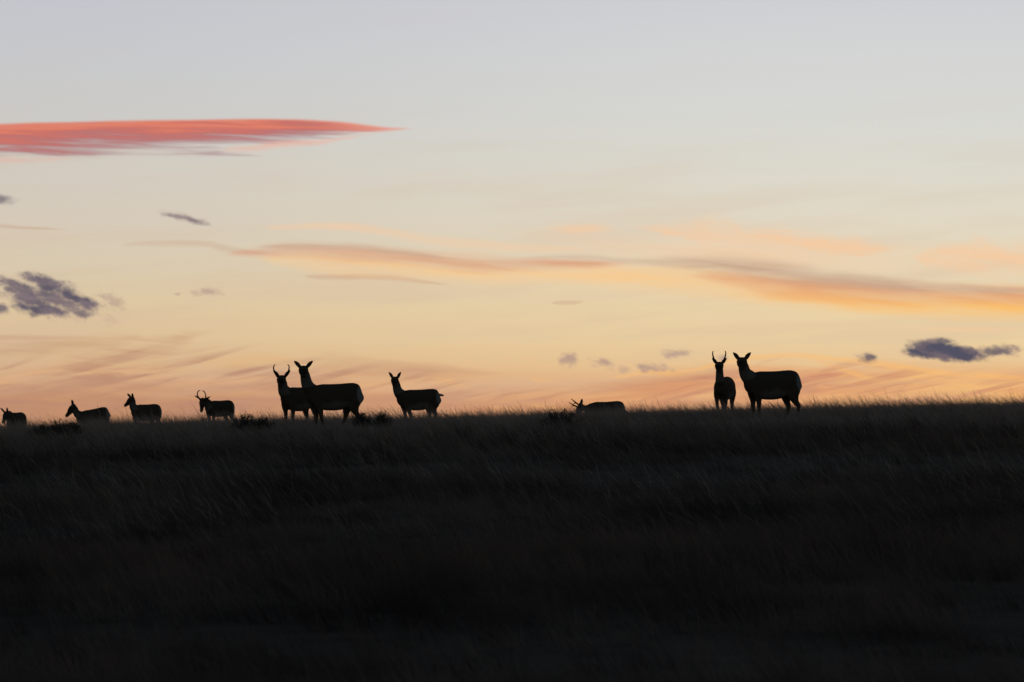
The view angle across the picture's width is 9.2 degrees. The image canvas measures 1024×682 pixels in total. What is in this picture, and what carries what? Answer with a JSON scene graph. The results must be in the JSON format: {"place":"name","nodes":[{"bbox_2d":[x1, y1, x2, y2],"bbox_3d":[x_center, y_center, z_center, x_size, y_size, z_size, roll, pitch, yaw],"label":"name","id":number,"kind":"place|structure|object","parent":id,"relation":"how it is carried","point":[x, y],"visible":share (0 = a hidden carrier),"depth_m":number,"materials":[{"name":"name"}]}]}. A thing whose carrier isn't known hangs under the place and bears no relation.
{"place":"outdoors","nodes":[
{"label":"outdoors","id":0,"kind":"place"},
{"bbox_2d":[0,402,1023,681],"bbox_3d":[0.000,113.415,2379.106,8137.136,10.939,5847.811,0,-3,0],"label":"ground","id":1,"kind":"structure","parent":0,"point":[538,652],"depth_m":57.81,"materials":[{"name":"black plant"}]},
{"bbox_2d":[0,408,26,426],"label":"pronghorn","id":2,"kind":"object","parent":1,"relation":"on","point":[10,414],"visible":0.47,"depth_m":199.70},
{"bbox_2d":[28,422,53,437],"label":"sagebrush","id":3,"kind":"object","parent":1,"relation":"on","point":[41,429],"visible":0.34,"depth_m":115.98,"materials":[{"name":"black plant"}]},
{"bbox_2d":[47,419,84,436],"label":"sagebrush","id":4,"kind":"object","parent":1,"relation":"on","point":[73,424],"visible":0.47,"depth_m":115.92,"materials":[{"name":"black plant"}]},
{"bbox_2d":[65,400,109,422],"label":"pronghorn","id":5,"kind":"object","parent":1,"relation":"on","point":[73,409],"visible":0.58,"depth_m":199.87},
{"bbox_2d":[124,393,161,421],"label":"pronghorn","id":6,"kind":"object","parent":1,"relation":"on","point":[147,409],"visible":0.59,"depth_m":195.87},
{"bbox_2d":[195,390,234,420],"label":"pronghorn","id":7,"kind":"object","parent":1,"relation":"on","point":[208,404],"visible":0.75,"depth_m":199.87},
{"bbox_2d":[230,414,260,433],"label":"sagebrush","id":8,"kind":"object","parent":1,"relation":"on","point":[243,420],"visible":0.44,"depth_m":115.98,"materials":[{"name":"black plant"}]},
{"bbox_2d":[255,416,274,432],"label":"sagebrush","id":9,"kind":"object","parent":1,"relation":"on","point":[264,421],"visible":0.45,"depth_m":118.02,"materials":[{"name":"black plant"}]},
{"bbox_2d":[273,364,312,422],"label":"pronghorn","id":10,"kind":"object","parent":1,"relation":"on","point":[293,399],"visible":0.72,"depth_m":132.75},
{"bbox_2d":[294,361,363,426],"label":"pronghorn","id":11,"kind":"object","parent":1,"relation":"on","point":[347,398],"visible":0.94,"depth_m":123.93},
{"bbox_2d":[352,412,371,429],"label":"sagebrush","id":12,"kind":"object","parent":1,"relation":"on","point":[362,417],"visible":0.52,"depth_m":117.99,"materials":[{"name":"black plant"}]},
{"bbox_2d":[372,410,391,429],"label":"sagebrush","id":13,"kind":"object","parent":1,"relation":"on","point":[380,418],"visible":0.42,"depth_m":118.04,"materials":[{"name":"black plant"}]},
{"bbox_2d":[389,372,443,417],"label":"pronghorn","id":14,"kind":"object","parent":1,"relation":"on","point":[430,399],"visible":0.78,"depth_m":157.94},
{"bbox_2d":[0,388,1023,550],"bbox_3d":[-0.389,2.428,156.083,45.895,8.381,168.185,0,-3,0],"label":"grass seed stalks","id":15,"kind":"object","parent":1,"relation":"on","point":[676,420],"depth_m":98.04,"materials":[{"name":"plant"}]},
{"bbox_2d":[0,390,1023,456],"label":"crest grass","id":16,"kind":"structure","parent":1,"relation":"on","point":[435,420],"depth_m":117.16,"materials":[{"name":"black plant"}]},
{"bbox_2d":[536,408,580,428],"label":"sagebrush","id":17,"kind":"object","parent":1,"relation":"on","point":[560,418],"visible":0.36,"depth_m":112.01,"materials":[{"name":"black plant"}]},
{"bbox_2d":[569,399,624,413],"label":"pronghorn","id":18,"kind":"object","parent":1,"relation":"on","point":[612,403],"visible":0.34,"depth_m":159.92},
{"bbox_2d":[712,351,735,409],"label":"pronghorn","id":19,"kind":"object","parent":1,"relation":"on","point":[724,387],"visible":0.89,"depth_m":134.69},
{"bbox_2d":[733,352,801,417],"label":"pronghorn","id":20,"kind":"object","parent":1,"relation":"on","point":[785,386],"visible":0.97,"depth_m":119.93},
{"bbox_2d":[0,0,1023,426],"label":"sky","id":21,"kind":"structure","parent":0,"point":[495,203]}
]}

